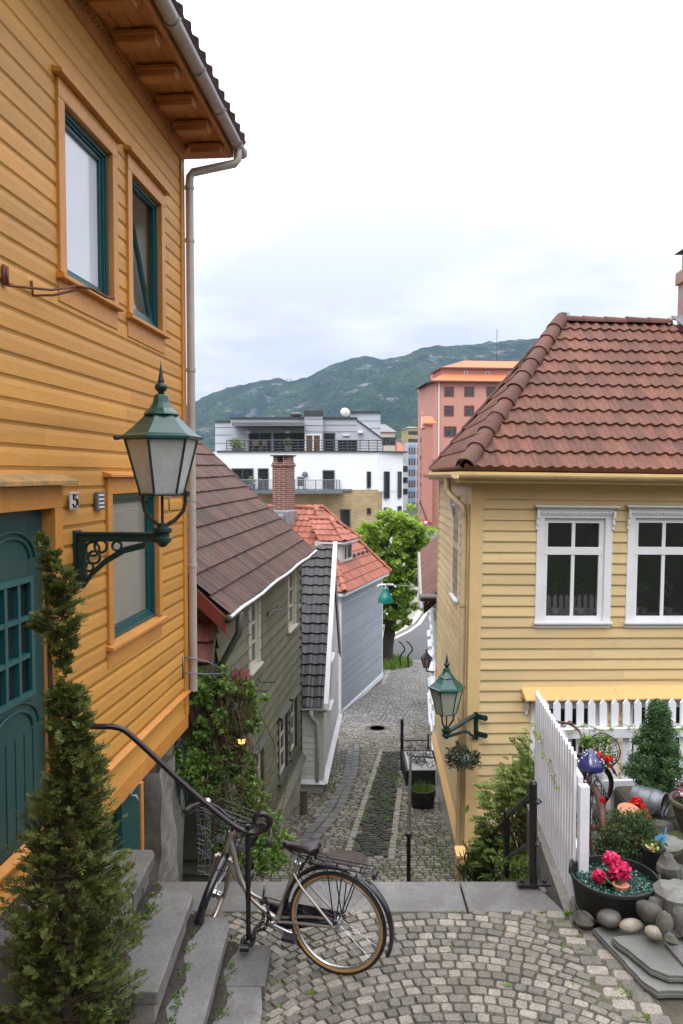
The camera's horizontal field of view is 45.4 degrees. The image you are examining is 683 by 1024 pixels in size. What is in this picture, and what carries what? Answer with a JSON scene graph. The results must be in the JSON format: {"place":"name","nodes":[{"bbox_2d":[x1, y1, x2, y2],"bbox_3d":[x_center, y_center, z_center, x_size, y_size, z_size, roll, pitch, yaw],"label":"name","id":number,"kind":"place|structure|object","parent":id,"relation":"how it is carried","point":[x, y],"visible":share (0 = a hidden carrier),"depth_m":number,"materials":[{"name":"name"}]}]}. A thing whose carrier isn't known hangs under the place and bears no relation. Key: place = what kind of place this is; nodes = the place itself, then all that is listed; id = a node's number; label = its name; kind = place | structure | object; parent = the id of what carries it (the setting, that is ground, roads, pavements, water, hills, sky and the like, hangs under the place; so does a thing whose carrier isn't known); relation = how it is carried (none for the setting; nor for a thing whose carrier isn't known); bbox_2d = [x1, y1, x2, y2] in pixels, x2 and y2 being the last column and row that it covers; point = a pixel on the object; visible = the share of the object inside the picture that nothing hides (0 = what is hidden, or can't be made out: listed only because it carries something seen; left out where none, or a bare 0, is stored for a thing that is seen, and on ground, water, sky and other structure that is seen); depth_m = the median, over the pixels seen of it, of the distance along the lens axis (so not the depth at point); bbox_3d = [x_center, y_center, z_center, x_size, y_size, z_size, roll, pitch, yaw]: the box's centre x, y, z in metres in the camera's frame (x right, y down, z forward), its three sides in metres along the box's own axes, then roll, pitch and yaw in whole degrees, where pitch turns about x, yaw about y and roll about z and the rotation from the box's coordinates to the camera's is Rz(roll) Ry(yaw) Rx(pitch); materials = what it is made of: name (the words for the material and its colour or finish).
{"place":"outdoors","nodes":[
{"label":"outdoors","id":0,"kind":"place"},
{"bbox_2d":[13,508,563,1023],"bbox_3d":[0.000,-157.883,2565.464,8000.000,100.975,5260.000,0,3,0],"label":"ground","id":1,"kind":"structure","parent":0,"point":[553,896],"depth_m":6.60,"materials":[{"name":"grey stone"}]},
{"bbox_2d":[0,0,247,1023],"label":"timber house","id":2,"kind":"structure","parent":1,"relation":"on","point":[114,114],"depth_m":6.35,"materials":[{"name":"paint"}]},
{"bbox_2d":[51,64,124,329],"bbox_3d":[-1.921,-2.246,6.104,0.213,1.558,1.225,0,3,5],"label":"window","id":3,"kind":"structure","parent":2,"relation":"in","point":[86,185],"depth_m":6.16,"materials":[{"name":"teal paint"}]},
{"bbox_2d":[115,784,139,849],"bbox_3d":[-1.841,2.850,7.056,0.060,0.860,0.450,0,3,5],"label":"basement door","id":4,"kind":"structure","parent":2,"relation":"in","point":[128,829],"depth_m":7.00,"materials":[{"name":"teal paint"}]},
{"bbox_2d":[102,471,167,668],"bbox_3d":[-1.878,0.434,7.197,0.285,1.581,1.523,0,3,5],"label":"window","id":5,"kind":"structure","parent":2,"relation":"in","point":[134,579],"depth_m":7.22,"materials":[{"name":"teal paint"}]},
{"bbox_2d":[72,362,202,588],"bbox_3d":[-1.463,-0.253,5.820,0.915,1.633,0.581,0,3,0],"label":"street lamp","id":6,"kind":"object","parent":2,"relation":"attached to","point":[160,437],"visible":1,"depth_m":5.73,"materials":[{"name":"green metal"}]},
{"bbox_2d":[123,144,170,353],"bbox_3d":[-1.953,-2.313,7.432,0.589,1.589,1.153,0,3,0],"label":"window","id":7,"kind":"structure","parent":2,"relation":"in","point":[145,194],"depth_m":7.78,"materials":[{"name":"teal paint"}]},
{"bbox_2d":[174,736,187,816],"bbox_3d":[-1.778,2.728,8.634,0.307,1.003,0.012,0,3,0],"label":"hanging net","id":8,"kind":"object","parent":2,"relation":"hanging from","point":[178,786],"visible":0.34,"depth_m":8.64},
{"bbox_2d":[172,664,312,881],"bbox_3d":[-1.109,3.006,9.039,1.626,2.632,1.299,0,3,0],"label":"climbing vine","id":9,"kind":"object","parent":2,"relation":"attached to","point":[219,698],"visible":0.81,"depth_m":9.05,"materials":[{"name":"green plant"}]},
{"bbox_2d":[0,850,270,1023],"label":"stone steps","id":10,"kind":"structure","parent":1,"relation":"on","point":[156,953],"depth_m":4.94,"materials":[{"name":"stone"}]},
{"bbox_2d":[64,723,272,947],"bbox_3d":[-1.157,2.127,5.384,1.412,1.517,0.085,0,3,-1],"label":"handrail","id":11,"kind":"object","parent":10,"relation":"on","point":[178,779],"visible":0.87,"depth_m":5.38,"materials":[{"name":"black metal"}]},
{"bbox_2d":[240,896,269,951],"bbox_3d":[-0.586,2.754,5.482,0.124,0.260,0.319,2,3,34],"label":"chain lock","id":12,"kind":"object","parent":11,"relation":"attached to","point":[244,947],"visible":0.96,"depth_m":5.48,"materials":[{"name":"black metal"}]},
{"bbox_2d":[104,880,237,1023],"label":"stairs","id":13,"kind":"structure","parent":10,"relation":"on","point":[175,981],"depth_m":4.99,"materials":[{"name":"grey stone"}]},
{"bbox_2d":[99,880,239,1023],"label":"weeds","id":14,"kind":"object","parent":13,"relation":"on","point":[183,967],"visible":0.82,"depth_m":5.03,"materials":[{"name":"green plant"}]},
{"bbox_2d":[196,806,210,875],"bbox_3d":[-1.306,3.128,7.764,0.144,0.687,0.102,0,3,0],"label":"wire trellis","id":15,"kind":"object","parent":1,"relation":"on","point":[204,858],"visible":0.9,"depth_m":7.76,"materials":[{"name":"metal"}]},
{"bbox_2d":[156,882,264,912],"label":"kerb slab","id":16,"kind":"structure","parent":1,"relation":"on","point":[234,900],"depth_m":6.45,"materials":[{"name":"stone"}]},
{"bbox_2d":[182,440,316,881],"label":"timber house","id":17,"kind":"structure","parent":1,"relation":"on","point":[255,552],"depth_m":13.52,"materials":[{"name":"paint"}]},
{"bbox_2d":[181,598,216,858],"bbox_3d":[-1.756,2.582,9.880,0.497,3.138,0.576,0,3,0],"label":"lean to","id":18,"kind":"object","parent":17,"relation":"attached to","point":[206,631],"visible":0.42,"depth_m":9.78,"materials":[{"name":"wood"}]},
{"bbox_2d":[247,599,263,677],"bbox_3d":[-1.335,1.831,12.240,0.180,1.124,0.840,0,3,6],"label":"window","id":19,"kind":"structure","parent":17,"relation":"in","point":[254,640],"depth_m":12.50,"materials":[{"name":"beige paint"}]},
{"bbox_2d":[253,734,269,803],"bbox_3d":[-1.292,4.103,12.581,0.214,1.128,0.866,0,3,6],"label":"window","id":20,"kind":"structure","parent":17,"relation":"in","point":[262,741],"depth_m":12.84,"materials":[{"name":"beige paint"}]},
{"bbox_2d":[277,701,292,787],"bbox_3d":[-1.076,4.158,14.725,0.232,1.271,1.043,0,3,6],"label":"window","id":21,"kind":"structure","parent":17,"relation":"in","point":[283,765],"depth_m":14.91,"materials":[{"name":"beige paint"}]},
{"bbox_2d":[287,570,298,634],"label":"window","id":22,"kind":"structure","parent":17,"relation":"in","point":[291,583],"depth_m":15.91,"materials":[{"name":"beige paint"}]},
{"bbox_2d":[289,685,301,762],"bbox_3d":[-0.953,4.089,15.844,0.223,1.253,0.954,0,3,6],"label":"window","id":23,"kind":"structure","parent":17,"relation":"in","point":[293,722],"depth_m":16.10,"materials":[{"name":"beige paint"}]},
{"bbox_2d":[213,410,407,587],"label":"apartment block","id":24,"kind":"structure","parent":1,"relation":"on","point":[371,483],"depth_m":60.35,"materials":[{"name":"white paint"}]},
{"bbox_2d":[231,468,253,484],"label":"window","id":25,"kind":"structure","parent":24,"relation":"in","point":[243,473],"depth_m":59.90,"materials":[{"name":"white glass"}]},
{"bbox_2d":[258,468,268,488],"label":"window","id":26,"kind":"structure","parent":24,"relation":"in","point":[262,472],"depth_m":59.90,"materials":[{"name":"grey glass"}]},
{"bbox_2d":[226,440,382,450],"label":"terrace railing","id":27,"kind":"object","parent":24,"relation":"on","point":[306,448],"visible":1,"depth_m":59.98,"materials":[{"name":"grey metal"}]},
{"bbox_2d":[323,470,334,488],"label":"window","id":28,"kind":"structure","parent":24,"relation":"in","point":[329,475],"depth_m":59.90,"materials":[{"name":"grey glass"}]},
{"bbox_2d":[384,471,389,498],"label":"window","id":29,"kind":"structure","parent":24,"relation":"in","point":[386,473],"depth_m":60.82,"materials":[{"name":"black glass"}]},
{"bbox_2d":[284,541,341,793],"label":"timber house","id":30,"kind":"structure","parent":1,"relation":"on","point":[321,652],"depth_m":17.95,"materials":[{"name":"white paint"}]},
{"bbox_2d":[267,455,391,711],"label":"timber house","id":31,"kind":"structure","parent":1,"relation":"on","point":[363,569],"depth_m":30.76,"materials":[{"name":"white paint"}]},
{"bbox_2d":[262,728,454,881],"bbox_3d":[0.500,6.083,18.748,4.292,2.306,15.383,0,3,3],"label":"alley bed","id":32,"kind":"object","parent":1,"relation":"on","point":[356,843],"visible":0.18,"depth_m":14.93,"materials":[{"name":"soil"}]},
{"bbox_2d":[299,788,307,815],"bbox_3d":[-0.715,5.544,15.544,0.165,0.535,0.167,0,3,0],"label":"wooden post","id":33,"kind":"object","parent":32,"relation":"on","point":[303,803],"visible":0.83,"depth_m":15.49,"materials":[{"name":"brown wood"}]},
{"bbox_2d":[255,725,456,881],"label":"alley setts","id":34,"kind":"structure","parent":32,"relation":"on","point":[363,742],"depth_m":14.89,"materials":[{"name":"grey stone"}]},
{"bbox_2d":[290,746,359,866],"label":"drain slabs","id":35,"kind":"structure","parent":34,"relation":"on","point":[345,786],"depth_m":16.38,"materials":[{"name":"grey stone"}]},
{"bbox_2d":[317,850,367,866],"bbox_3d":[0.020,5.452,12.788,0.800,0.097,0.720,0,3,0],"label":"manhole cover","id":36,"kind":"object","parent":34,"relation":"on","point":[353,856],"visible":0.56,"depth_m":12.93,"materials":[{"name":"metal"}]},
{"bbox_2d":[279,758,454,880],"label":"alley grass","id":37,"kind":"structure","parent":34,"relation":"on","point":[388,800],"depth_m":13.68,"materials":[{"name":"green plant"}]},
{"bbox_2d":[345,750,402,860],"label":"pale sett lines","id":38,"kind":"object","parent":34,"relation":"on","point":[392,846],"visible":0.95,"depth_m":15.43,"materials":[{"name":"grey stone"}]},
{"bbox_2d":[400,718,429,769],"bbox_3d":[1.751,5.549,19.528,0.724,1.255,0.110,0,3,0],"label":"alley railing","id":39,"kind":"object","parent":34,"relation":"on","point":[402,740],"visible":0.94,"depth_m":19.51,"materials":[{"name":"black metal"}]},
{"bbox_2d":[401,740,436,785],"bbox_3d":[1.897,5.702,18.586,1.010,0.950,1.385,0,3,0],"label":"planter","id":40,"kind":"object","parent":34,"relation":"on","point":[423,768],"visible":0.77,"depth_m":18.22,"materials":[{"name":"concrete"}]},
{"bbox_2d":[405,753,435,881],"bbox_3d":[1.327,4.887,13.147,0.532,2.154,6.172,0,3,5],"label":"handrail","id":41,"kind":"object","parent":34,"relation":"on","point":[408,833],"visible":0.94,"depth_m":10.70,"materials":[{"name":"black metal"}]},
{"bbox_2d":[411,779,435,810],"bbox_3d":[1.599,5.550,16.099,0.526,0.538,0.526,0,3,0],"label":"barrel planter","id":42,"kind":"object","parent":34,"relation":"on","point":[423,796],"visible":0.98,"depth_m":15.94,"materials":[{"name":"black plastic"}]},
{"bbox_2d":[352,751,400,856],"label":"setts ramp","id":43,"kind":"structure","parent":32,"relation":"on","point":[366,846],"depth_m":15.60,"materials":[{"name":"grey stone"}]},
{"bbox_2d":[264,882,466,912],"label":"kerb slab","id":44,"kind":"structure","parent":1,"relation":"on","point":[423,897],"depth_m":6.42,"materials":[{"name":"stone"}]},
{"bbox_2d":[341,721,412,736],"bbox_3d":[1.115,6.762,25.459,2.242,0.406,2.674,0,3,0],"label":"sett circle","id":45,"kind":"object","parent":1,"relation":"on","point":[368,732],"visible":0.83,"depth_m":25.24,"materials":[{"name":"grey stone"}]},
{"bbox_2d":[339,661,429,725],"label":"plaza setts","id":46,"kind":"structure","parent":1,"relation":"on","point":[400,695],"depth_m":29.83,"materials":[{"name":"grey stone"}]},
{"bbox_2d":[383,654,413,669],"bbox_3d":[1.957,6.859,38.029,2.799,0.400,3.560,0,3,0],"label":"grass ring","id":47,"kind":"object","parent":46,"relation":"on","point":[393,664],"depth_m":37.34,"materials":[{"name":"green plant"}]},
{"bbox_2d":[354,507,431,661],"bbox_3d":[2.345,3.429,38.459,4.308,7.464,3.610,0,3,0],"label":"street tree","id":48,"kind":"object","parent":47,"relation":"on","point":[397,553],"visible":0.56,"depth_m":37.55,"materials":[{"name":"green plant"}]},
{"bbox_2d":[380,424,396,450],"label":"building","id":49,"kind":"structure","parent":1,"relation":"on","point":[387,434],"depth_m":170.69,"materials":[{"name":"beige paint"}]},
{"bbox_2d":[403,462,407,510],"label":"building","id":50,"kind":"structure","parent":1,"relation":"on","point":[405,479],"depth_m":216.87,"materials":[{"name":"paint"}]},
{"bbox_2d":[264,882,546,891],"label":"stairs","id":51,"kind":"structure","parent":1,"relation":"on","point":[543,889],"depth_m":6.90,"materials":[{"name":"stone"}]},
{"bbox_2d":[447,835,499,881],"bbox_3d":[1.578,3.989,9.303,0.677,1.020,1.268,1,3,13],"label":"spiky plant","id":52,"kind":"object","parent":51,"relation":"on","point":[474,876],"visible":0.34,"depth_m":9.05,"materials":[{"name":"green plant"}]},
{"bbox_2d":[481,780,550,886],"bbox_3d":[1.540,3.549,8.171,0.260,2.963,3.266,0,3,0],"label":"stair railing","id":53,"kind":"object","parent":51,"relation":"on","point":[533,843],"visible":0.7,"depth_m":6.55,"materials":[{"name":"black metal"}]},
{"bbox_2d":[401,427,417,445],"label":"building","id":54,"kind":"structure","parent":1,"relation":"on","point":[409,435],"depth_m":332.56,"materials":[{"name":"yellow paint"}]},
{"bbox_2d":[403,443,417,507],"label":"office building","id":55,"kind":"structure","parent":1,"relation":"on","point":[410,457],"depth_m":234.72,"materials":[{"name":"concrete"}]},
{"bbox_2d":[416,352,518,527],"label":"office building","id":56,"kind":"structure","parent":1,"relation":"on","point":[452,398],"depth_m":151.43,"materials":[{"name":"pink paint"}]},
{"bbox_2d":[418,471,584,750],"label":"timber house","id":57,"kind":"structure","parent":1,"relation":"on","point":[427,575],"depth_m":22.46,"materials":[{"name":"white paint"}]},
{"bbox_2d":[377,584,417,603],"bbox_3d":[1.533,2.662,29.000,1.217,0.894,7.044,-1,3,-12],"label":"hanging lamp","id":58,"kind":"object","parent":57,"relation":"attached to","point":[385,596],"visible":0.98,"depth_m":27.51,"materials":[{"name":"teal metal"}]},
{"bbox_2d":[460,882,562,912],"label":"kerb slab","id":59,"kind":"structure","parent":1,"relation":"on","point":[500,897],"depth_m":6.39,"materials":[{"name":"stone"}]},
{"bbox_2d":[490,850,538,881],"bbox_3d":[1.685,3.599,8.178,0.547,0.928,1.343,0,3,0],"label":"shrub","id":60,"kind":"object","parent":1,"relation":"on","point":[515,865],"visible":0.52,"depth_m":7.76,"materials":[{"name":"green plant"}]},
{"bbox_2d":[422,249,682,881],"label":"timber house","id":61,"kind":"structure","parent":1,"relation":"on","point":[526,519],"depth_m":11.72,"materials":[{"name":"paint"}]},
{"bbox_2d":[449,496,460,606],"bbox_3d":[1.900,0.614,13.502,0.218,1.766,1.143,0,3,2],"label":"window","id":62,"kind":"structure","parent":61,"relation":"in","point":[456,600],"depth_m":13.09,"materials":[{"name":"white paint"}]},
{"bbox_2d":[428,655,487,739],"bbox_3d":[1.577,2.571,11.269,0.480,1.356,0.995,2,3,39],"label":"street lamp","id":63,"kind":"object","parent":61,"relation":"attached to","point":[446,688],"visible":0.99,"depth_m":11.01,"materials":[{"name":"green metal"}]},
{"bbox_2d":[444,715,481,771],"bbox_3d":[1.668,3.166,11.207,0.508,0.754,0.509,0,3,0],"label":"hanging basket","id":64,"kind":"object","parent":63,"relation":"hanging from","point":[462,759],"visible":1,"depth_m":11.14,"materials":[{"name":"plant"}]},
{"bbox_2d":[530,701,608,776],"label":"window","id":65,"kind":"structure","parent":61,"relation":"in","point":[532,714],"depth_m":11.75,"materials":[{"name":"white paint"}]},
{"bbox_2d":[533,505,619,627],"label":"window","id":66,"kind":"structure","parent":61,"relation":"in","point":[562,550],"depth_m":11.68,"materials":[{"name":"white paint"}]},
{"bbox_2d":[583,700,680,779],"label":"window","id":67,"kind":"structure","parent":61,"relation":"in","point":[643,702],"depth_m":11.88,"materials":[{"name":"white paint"}]},
{"bbox_2d":[586,505,682,627],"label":"window","id":68,"kind":"structure","parent":61,"relation":"in","point":[655,532],"depth_m":12.36,"materials":[{"name":"white paint"}]},
{"bbox_2d":[663,576,674,613],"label":"potted plant","id":69,"kind":"object","parent":61,"relation":"on","point":[668,609],"visible":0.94,"depth_m":12.01,"materials":[{"name":"green plant"}]},
{"bbox_2d":[38,909,682,1023],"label":"sett paving","id":70,"kind":"structure","parent":0,"point":[269,937],"depth_m":5.40,"materials":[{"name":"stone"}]},
{"bbox_2d":[183,797,394,974],"bbox_3d":[-0.323,2.521,5.576,1.463,1.080,0.755,1,3,21],"label":"bicycle","id":71,"kind":"object","parent":70,"relation":"on","point":[294,914],"visible":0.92,"depth_m":5.47,"materials":[{"name":"metal"}]},
{"bbox_2d":[235,910,649,1020],"bbox_3d":[0.576,3.068,5.308,2.769,0.050,1.806,0,3,0],"label":"joint moss","id":72,"kind":"object","parent":70,"relation":"on","point":[511,984],"visible":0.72,"depth_m":5.31,"materials":[{"name":"green plant"}]},
{"bbox_2d":[571,910,593,929],"bbox_3d":[1.769,2.987,5.997,0.143,0.109,0.190,0,3,0],"label":"boulder","id":73,"kind":"object","parent":70,"relation":"on","point":[582,919],"visible":1,"depth_m":5.94,"materials":[{"name":"stone"}]},
{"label":"planting bed","id":74,"kind":"structure","parent":70,"relation":"on","visible":0},
{"bbox_2d":[0,530,161,1023],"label":"conifer","id":75,"kind":"object","parent":74,"relation":"on","point":[64,884],"visible":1,"depth_m":4.23,"materials":[{"name":"green plant"}]},
{"bbox_2d":[186,338,538,451],"bbox_3d":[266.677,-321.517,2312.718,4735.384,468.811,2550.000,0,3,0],"label":"mountain","id":76,"kind":"structure","parent":0,"point":[387,388],"depth_m":2355.97,"materials":[{"name":"green plant"}]},
{"bbox_2d":[393,529,437,660],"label":"road","id":77,"kind":"structure","parent":0,"point":[416,638],"depth_m":43.18,"materials":[{"name":"grey asphalt"}]},
{"bbox_2d":[389,503,437,546],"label":"street tree","id":78,"kind":"object","parent":77,"relation":"on","point":[431,530],"visible":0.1,"depth_m":54.75,"materials":[{"name":"green plant"}]},
{"bbox_2d":[176,0,682,404],"label":"sky","id":79,"kind":"structure","parent":0,"point":[414,175],"materials":[{"name":"white"}]},
{"bbox_2d":[526,802,657,911],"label":"garden terrace","id":80,"kind":"structure","parent":0,"point":[548,869],"depth_m":7.27,"materials":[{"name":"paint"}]},
{"bbox_2d":[464,728,534,881],"bbox_3d":[1.765,3.314,8.826,1.000,1.938,1.282,0,3,0],"label":"feathery shrub","id":81,"kind":"object","parent":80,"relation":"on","point":[521,772],"visible":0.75,"depth_m":8.59,"materials":[{"name":"green plant"}]},
{"bbox_2d":[555,720,616,855],"bbox_3d":[2.282,2.547,7.398,0.693,0.997,1.394,0,3,6],"label":"bicycle","id":82,"kind":"object","parent":80,"relation":"on","point":[590,762],"visible":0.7,"depth_m":7.23,"materials":[{"name":"metal"}]},
{"bbox_2d":[577,732,620,768],"bbox_3d":[2.420,2.261,7.720,0.406,0.369,0.262,0,3,0],"label":"flower basket","id":83,"kind":"object","parent":82,"relation":"hanging from","point":[597,741],"visible":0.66,"depth_m":7.69,"materials":[{"name":"green metal"}]},
{"bbox_2d":[535,691,682,898],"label":"picket fence","id":84,"kind":"object","parent":80,"relation":"on","point":[556,812],"visible":0.74,"depth_m":7.47,"materials":[{"name":"white paint"}]},
{"bbox_2d":[531,723,682,790],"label":"garland","id":85,"kind":"object","parent":84,"relation":"attached to","point":[537,737],"visible":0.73,"depth_m":8.10,"materials":[{"name":"green plant"}]},
{"bbox_2d":[589,807,659,864],"bbox_3d":[2.358,2.756,6.758,0.600,0.636,0.561,0,3,0],"label":"potted shrub","id":86,"kind":"object","parent":80,"relation":"on","point":[626,847],"visible":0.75,"depth_m":6.68,"materials":[{"name":"green plant"}]},
{"bbox_2d":[633,807,667,873],"bbox_3d":[2.429,2.583,6.463,0.198,0.459,0.278,-1,3,-28],"label":"potted plant","id":87,"kind":"object","parent":80,"relation":"on","point":[653,848],"visible":0.98,"depth_m":6.41,"materials":[{"name":"green plant"}]},
{"bbox_2d":[655,851,682,879],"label":"boulder","id":88,"kind":"object","parent":80,"relation":"on","point":[668,867],"visible":0.65,"depth_m":6.23,"materials":[{"name":"stone"}]},
{"bbox_2d":[664,834,682,856],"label":"boulder","id":89,"kind":"object","parent":80,"relation":"on","point":[674,847],"visible":0.51,"depth_m":6.66,"materials":[{"name":"stone"}]},
{"bbox_2d":[564,912,682,1021],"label":"garden soil","id":90,"kind":"structure","parent":0,"point":[674,1006],"depth_m":5.16,"materials":[{"name":"soil"}]},
{"bbox_2d":[569,855,660,928],"bbox_3d":[2.056,2.869,6.158,0.656,0.385,0.650,0,3,0],"label":"tub planter","id":91,"kind":"object","parent":90,"relation":"on","point":[592,898],"visible":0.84,"depth_m":6.05,"materials":[{"name":"black plastic"}]},
{"bbox_2d":[591,850,631,891],"bbox_3d":[2.030,2.704,6.119,0.254,0.277,0.257,-2,3,-40],"label":"flowering plant","id":92,"kind":"object","parent":91,"relation":"in","point":[616,875],"visible":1,"depth_m":6.10,"materials":[{"name":"pink plant"}]},
{"bbox_2d":[592,926,682,998],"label":"slate slab","id":93,"kind":"structure","parent":90,"relation":"on","point":[657,988],"depth_m":5.39,"materials":[{"name":"grey stone"}]},
{"bbox_2d":[597,909,620,927],"bbox_3d":[1.921,2.914,5.859,0.168,0.116,0.152,0,3,0],"label":"pebble","id":94,"kind":"object","parent":93,"relation":"on","point":[609,918],"visible":0.98,"depth_m":5.81,"materials":[{"name":"grey stone"}]},
{"bbox_2d":[619,918,643,932],"bbox_3d":[2.034,2.902,5.739,0.182,0.093,0.115,0,3,0],"label":"pebble","id":95,"kind":"object","parent":93,"relation":"on","point":[630,925],"visible":1,"depth_m":5.70,"materials":[{"name":"beige stone"}]},
{"bbox_2d":[636,900,661,924],"bbox_3d":[2.162,2.807,5.731,0.163,0.151,0.173,0,3,0],"label":"boulder","id":96,"kind":"object","parent":95,"relation":"on","point":[648,911],"visible":0.87,"depth_m":5.68,"materials":[{"name":"stone"}]},
{"bbox_2d":[611,934,682,981],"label":"slate slab","id":97,"kind":"structure","parent":93,"relation":"on","point":[655,958],"depth_m":5.45,"materials":[{"name":"grey stone"}]},
{"bbox_2d":[644,925,664,940],"bbox_3d":[2.148,2.878,5.587,0.150,0.089,0.099,1,3,20],"label":"pebble","id":98,"kind":"object","parent":97,"relation":"on","point":[653,932],"visible":0.91,"depth_m":5.56,"materials":[{"name":"beige stone"}]},
{"bbox_2d":[654,910,672,937],"bbox_3d":[2.204,2.818,5.586,0.090,0.164,0.162,-1,3,-11],"label":"boulder","id":99,"kind":"object","parent":98,"relation":"on","point":[664,922],"visible":0.87,"depth_m":5.55,"materials":[{"name":"stone"}]},
{"bbox_2d":[665,937,682,966],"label":"slate slab","id":100,"kind":"structure","parent":93,"relation":"on","point":[676,951],"depth_m":5.48,"materials":[{"name":"grey stone"}]},
{"bbox_2d":[671,906,682,936],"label":"boulder","id":101,"kind":"object","parent":100,"relation":"on","point":[677,914],"visible":0.88,"depth_m":5.60,"materials":[{"name":"stone"}]},
{"bbox_2d":[614,785,682,863],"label":"garden bank","id":102,"kind":"structure","parent":0,"point":[621,794],"depth_m":7.52,"materials":[{"name":"grey stone"}]},
{"bbox_2d":[620,698,682,793],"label":"dwarf conifer","id":103,"kind":"object","parent":102,"relation":"on","point":[657,748],"visible":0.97,"depth_m":7.47,"materials":[{"name":"green plant"}]},
{"bbox_2d":[629,784,675,817],"bbox_3d":[2.824,2.596,7.359,0.344,0.271,0.337,2,4,43],"label":"milk churn","id":104,"kind":"object","parent":102,"relation":"on","point":[656,801],"visible":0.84,"depth_m":7.27,"materials":[{"name":"metal"}]},
{"bbox_2d":[650,819,677,834],"bbox_3d":[2.791,2.757,7.134,0.298,0.147,0.187,0,3,0],"label":"boulder","id":105,"kind":"object","parent":102,"relation":"on","point":[662,825],"visible":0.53,"depth_m":7.07,"materials":[{"name":"stone"}]},
{"bbox_2d":[668,782,682,831],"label":"bowl planter","id":106,"kind":"object","parent":102,"relation":"on","point":[675,798],"visible":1,"depth_m":7.02,"materials":[{"name":"grey stone"}]},
{"bbox_3d":[2.412,2.828,5.890,0.119,0.111,0.147,0,3,0],"label":"boulder","id":107,"kind":"object","parent":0,"visible":0},
{"bbox_2d":[653,878,682,914],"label":"boulder","id":108,"kind":"object","parent":107,"relation":"on","point":[669,893],"visible":0.59,"depth_m":5.79,"materials":[{"name":"stone"}]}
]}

